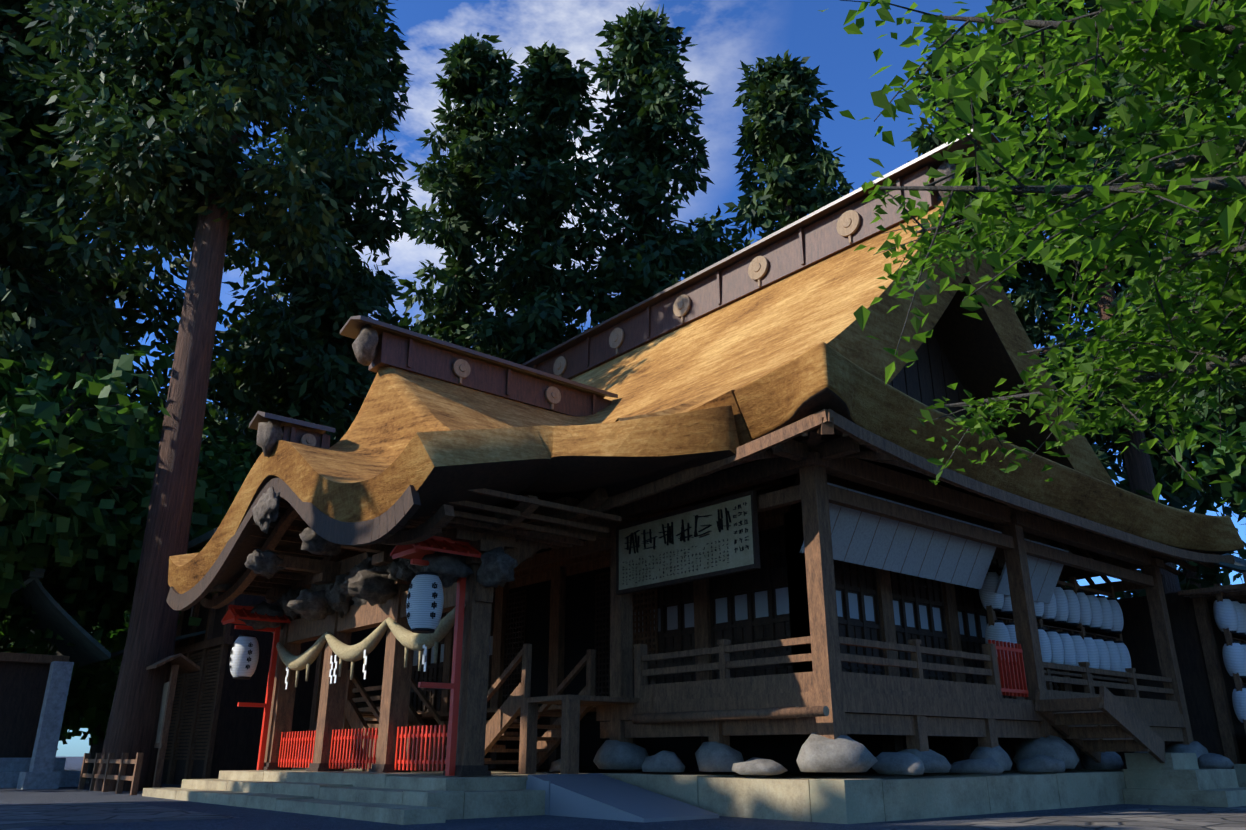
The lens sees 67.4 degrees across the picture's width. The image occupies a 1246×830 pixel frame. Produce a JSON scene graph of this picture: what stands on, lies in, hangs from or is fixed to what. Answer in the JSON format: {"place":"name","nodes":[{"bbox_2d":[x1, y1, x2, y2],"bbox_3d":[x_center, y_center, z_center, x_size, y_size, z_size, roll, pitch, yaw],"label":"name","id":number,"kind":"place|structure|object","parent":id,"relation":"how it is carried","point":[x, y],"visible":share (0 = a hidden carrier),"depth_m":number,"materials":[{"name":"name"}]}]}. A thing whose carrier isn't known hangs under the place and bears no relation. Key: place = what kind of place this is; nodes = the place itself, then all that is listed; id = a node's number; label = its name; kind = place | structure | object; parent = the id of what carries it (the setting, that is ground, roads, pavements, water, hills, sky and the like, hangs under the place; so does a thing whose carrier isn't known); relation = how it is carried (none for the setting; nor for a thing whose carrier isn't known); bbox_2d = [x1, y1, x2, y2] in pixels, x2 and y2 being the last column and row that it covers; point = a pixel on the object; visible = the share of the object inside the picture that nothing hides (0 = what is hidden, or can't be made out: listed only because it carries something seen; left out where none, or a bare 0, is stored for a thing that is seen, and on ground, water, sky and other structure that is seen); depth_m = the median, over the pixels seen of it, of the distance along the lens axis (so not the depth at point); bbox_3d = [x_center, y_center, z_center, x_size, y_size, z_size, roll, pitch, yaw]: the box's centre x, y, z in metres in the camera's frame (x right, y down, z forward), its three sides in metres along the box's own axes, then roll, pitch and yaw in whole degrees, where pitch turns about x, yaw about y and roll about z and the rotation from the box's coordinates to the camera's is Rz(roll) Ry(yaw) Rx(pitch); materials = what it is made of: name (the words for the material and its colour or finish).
{"place":"outdoors","nodes":[
{"label":"outdoors","id":0,"kind":"place"},
{"bbox_2d":[0,757,1167,829],"bbox_3d":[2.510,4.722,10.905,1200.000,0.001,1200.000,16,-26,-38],"label":"gravel ground","id":1,"kind":"structure","parent":0,"point":[254,819],"depth_m":10.60,"materials":[{"name":"grey gravel"}]},
{"bbox_2d":[16,661,73,789],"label":"stone pillar","id":2,"kind":"structure","parent":1,"relation":"on","point":[40,774],"depth_m":21.18,"materials":[{"name":"stone"}]},
{"bbox_2d":[0,568,110,787],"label":"building","id":3,"kind":"structure","parent":1,"relation":"on","point":[23,679],"depth_m":22.95,"materials":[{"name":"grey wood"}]},
{"bbox_2d":[0,0,140,449],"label":"cedar tree","id":4,"kind":"object","parent":1,"relation":"on","point":[25,285],"visible":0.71,"depth_m":27.59,"materials":[{"name":"green plant"}]},
{"bbox_2d":[60,614,128,773],"bbox_3d":[-21.701,10.606,39.054,13.174,8.197,10.528,16,-26,-38],"label":"broadleaf tree","id":5,"kind":"object","parent":1,"relation":"on","point":[96,739],"depth_m":37.02,"materials":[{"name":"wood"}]},
{"bbox_2d":[0,345,230,652],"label":"broadleaf tree","id":6,"kind":"object","parent":1,"relation":"on","point":[36,407],"visible":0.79,"depth_m":22.38,"materials":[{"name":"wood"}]},
{"bbox_2d":[3,0,234,650],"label":"cedar tree","id":7,"kind":"object","parent":1,"relation":"on","point":[121,287],"visible":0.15,"depth_m":34.06,"materials":[{"name":"green plant"}]},
{"bbox_2d":[0,343,246,675],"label":"broadleaf tree","id":8,"kind":"object","parent":1,"relation":"on","point":[101,595],"visible":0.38,"depth_m":24.63,"materials":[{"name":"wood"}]},
{"bbox_2d":[78,653,199,794],"bbox_3d":[-10.076,6.531,19.938,1.400,2.780,4.300,16,-26,-38],"label":"roofed notice board","id":9,"kind":"object","parent":1,"relation":"on","point":[181,663],"visible":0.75,"depth_m":19.84,"materials":[{"name":"brown wood"}]},
{"bbox_2d":[112,414,255,630],"bbox_3d":[-14.630,6.401,33.973,11.757,12.624,13.263,16,-26,-38],"label":"broadleaf tree","id":10,"kind":"object","parent":1,"relation":"on","point":[219,468],"visible":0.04,"depth_m":31.88,"materials":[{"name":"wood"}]},
{"bbox_2d":[2,0,393,791],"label":"cedar tree","id":11,"kind":"object","parent":1,"relation":"on","point":[230,70],"visible":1,"depth_m":24.29,"materials":[{"name":"green plant"}]},
{"bbox_2d":[202,301,283,442],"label":"tree","id":12,"kind":"object","parent":1,"relation":"on","point":[229,414],"visible":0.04,"depth_m":62.84,"materials":[{"name":"green plant"}]},
{"bbox_2d":[111,527,386,784],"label":"annex building","id":13,"kind":"structure","parent":1,"relation":"on","point":[214,729],"depth_m":23.82,"materials":[{"name":"brown wood"}]},
{"bbox_2d":[201,0,413,475],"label":"cedar tree","id":14,"kind":"object","parent":1,"relation":"on","point":[307,367],"visible":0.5,"depth_m":37.83,"materials":[{"name":"green plant"}]},
{"bbox_2d":[393,32,520,356],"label":"cedar tree","id":15,"kind":"object","parent":1,"relation":"on","point":[477,83],"visible":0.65,"depth_m":49.01,"materials":[{"name":"green plant"}]},
{"bbox_2d":[465,40,612,364],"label":"cedar tree","id":16,"kind":"object","parent":1,"relation":"on","point":[540,176],"visible":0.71,"depth_m":45.36,"materials":[{"name":"green plant"}]},
{"bbox_2d":[526,773,718,822],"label":"access ramp","id":17,"kind":"structure","parent":1,"relation":"on","point":[595,795],"depth_m":11.48,"materials":[{"name":"grey concrete"}]},
{"bbox_2d":[563,1,744,337],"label":"cedar tree","id":18,"kind":"object","parent":1,"relation":"on","point":[640,173],"visible":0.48,"depth_m":47.73,"materials":[{"name":"green plant"}]},
{"bbox_2d":[681,214,744,280],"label":"cedar tree","id":19,"kind":"object","parent":1,"relation":"on","point":[737,246],"visible":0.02,"depth_m":54.56,"materials":[{"name":"green plant"}]},
{"bbox_2d":[723,49,853,252],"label":"cedar tree","id":20,"kind":"object","parent":1,"relation":"on","point":[778,133],"visible":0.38,"depth_m":46.49,"materials":[{"name":"green plant"}]},
{"bbox_2d":[901,24,1151,495],"bbox_3d":[15.452,-2.713,38.211,8.770,32.726,8.782,16,-26,-38],"label":"cedar tree","id":21,"kind":"object","parent":1,"relation":"on","point":[1025,310],"visible":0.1,"depth_m":38.83,"materials":[{"name":"green plant"}]},
{"bbox_2d":[818,0,1245,511],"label":"maple tree","id":22,"kind":"object","parent":1,"relation":"on","point":[1186,37],"visible":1,"depth_m":7.12,"materials":[{"name":"green plant"}]},
{"bbox_2d":[981,0,1217,593],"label":"cedar tree","id":23,"kind":"object","parent":1,"relation":"on","point":[1136,468],"visible":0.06,"depth_m":38.54,"materials":[{"name":"green plant"}]},
{"bbox_2d":[986,553,1245,786],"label":"corridor hall","id":24,"kind":"structure","parent":1,"relation":"on","point":[1209,683],"depth_m":18.90,"materials":[{"name":"brown wood"}]},
{"bbox_2d":[1088,10,1245,521],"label":"cedar tree","id":25,"kind":"object","parent":1,"relation":"on","point":[1165,473],"depth_m":39.99,"materials":[{"name":"green plant"}]},
{"bbox_2d":[1092,0,1245,447],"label":"cedar tree","id":26,"kind":"object","parent":1,"relation":"on","point":[1237,402],"visible":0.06,"depth_m":30.63,"materials":[{"name":"green plant"}]},
{"bbox_2d":[1106,424,1245,598],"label":"tree","id":27,"kind":"object","parent":1,"relation":"on","point":[1190,580],"visible":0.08,"depth_m":47.94,"materials":[{"name":"green plant"}]},
{"bbox_2d":[1175,413,1245,510],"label":"tree","id":28,"kind":"object","parent":1,"relation":"on","point":[1208,464],"visible":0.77,"depth_m":21.81,"materials":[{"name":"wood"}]},
{"bbox_2d":[0,802,1245,829],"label":"ground","id":29,"kind":"structure","parent":0,"point":[15,817],"depth_m":11.04,"materials":[{"name":"stone"}]},
{"bbox_2d":[142,753,1245,824],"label":"stone platform","id":30,"kind":"structure","parent":29,"relation":"on","point":[1178,779],"depth_m":12.14,"materials":[{"name":"grey stone"}]},
{"bbox_2d":[166,477,621,775],"bbox_3d":[-4.098,3.634,15.790,4.573,4.486,9.894,16,-26,-38],"label":"porch timber","id":31,"kind":"object","parent":30,"relation":"on","point":[344,598],"visible":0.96,"depth_m":14.46,"materials":[{"name":"brown wood"}]},
{"bbox_2d":[276,604,465,688],"bbox_3d":[-4.148,3.740,15.706,1.015,1.470,6.749,16,-26,-38],"label":"shimenawa rope","id":32,"kind":"object","parent":31,"relation":"attached to","point":[406,638],"visible":0.79,"depth_m":14.96,"materials":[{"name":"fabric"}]},
{"bbox_2d":[221,536,1028,775],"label":"red fence lantern stands","id":33,"kind":"object","parent":30,"relation":"on","point":[415,553],"visible":0.81,"depth_m":14.19,"materials":[{"name":"red paint"}]},
{"bbox_2d":[229,570,1245,724],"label":"paper lanterns","id":34,"kind":"object","parent":33,"relation":"on","point":[425,603],"visible":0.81,"depth_m":17.33,"materials":[{"name":"white paper"}]},
{"bbox_2d":[265,409,1234,774],"bbox_3d":[1.723,4.830,20.649,13.160,5.562,17.410,16,-26,-38],"label":"timber frame","id":35,"kind":"object","parent":30,"relation":"on","point":[789,623],"visible":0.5,"depth_m":14.57,"materials":[{"name":"brown wood"}]},
{"bbox_2d":[168,199,1116,593],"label":"thatch roof","id":36,"kind":"structure","parent":35,"relation":"on","point":[668,411],"depth_m":16.05,"materials":[{"name":"brown plant"}]},
{"bbox_2d":[249,129,1000,456],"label":"ridge boxes","id":37,"kind":"object","parent":36,"relation":"on","point":[833,228],"visible":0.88,"depth_m":19.60,"materials":[{"name":"brown wood"}]},
{"bbox_2d":[522,333,982,495],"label":"gable wall planks","id":38,"kind":"object","parent":36,"relation":"on","point":[928,377],"visible":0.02,"depth_m":18.45,"materials":[{"name":"brown wood"}]},
{"bbox_2d":[616,490,759,594],"bbox_3d":[0.862,1.921,13.736,0.093,1.080,2.910,16,-26,-38],"label":"sign board","id":39,"kind":"object","parent":35,"relation":"attached to","point":[714,538],"visible":1,"depth_m":13.58,"materials":[{"name":"white wood"}]},
{"bbox_2d":[632,706,1016,723],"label":"beams","id":40,"kind":"structure","parent":35,"relation":"on","point":[753,713],"depth_m":11.94,"materials":[{"name":"brown wood"}]},
{"bbox_2d":[800,482,1068,602],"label":"white awning panels","id":41,"kind":"object","parent":35,"relation":"attached to","point":[869,540],"visible":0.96,"depth_m":14.19,"materials":[{"name":"fabric"}]},
{"bbox_2d":[734,342,1244,562],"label":"roof eave","id":42,"kind":"object","parent":35,"relation":"on","point":[820,376],"visible":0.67,"depth_m":12.71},
{"bbox_2d":[341,644,1164,773],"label":"timber stairs","id":43,"kind":"structure","parent":30,"relation":"on","point":[563,730],"depth_m":14.20,"materials":[{"name":"brown wood"}]},
{"bbox_2d":[296,733,1233,774],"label":"foundation stones","id":44,"kind":"object","parent":30,"relation":"on","point":[845,753],"visible":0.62,"depth_m":12.47,"materials":[{"name":"grey stone"}]},
{"bbox_2d":[56,0,1245,756],"label":"sky","id":45,"kind":"structure","parent":0,"point":[726,33],"materials":[{"name":"blue"}]}
]}

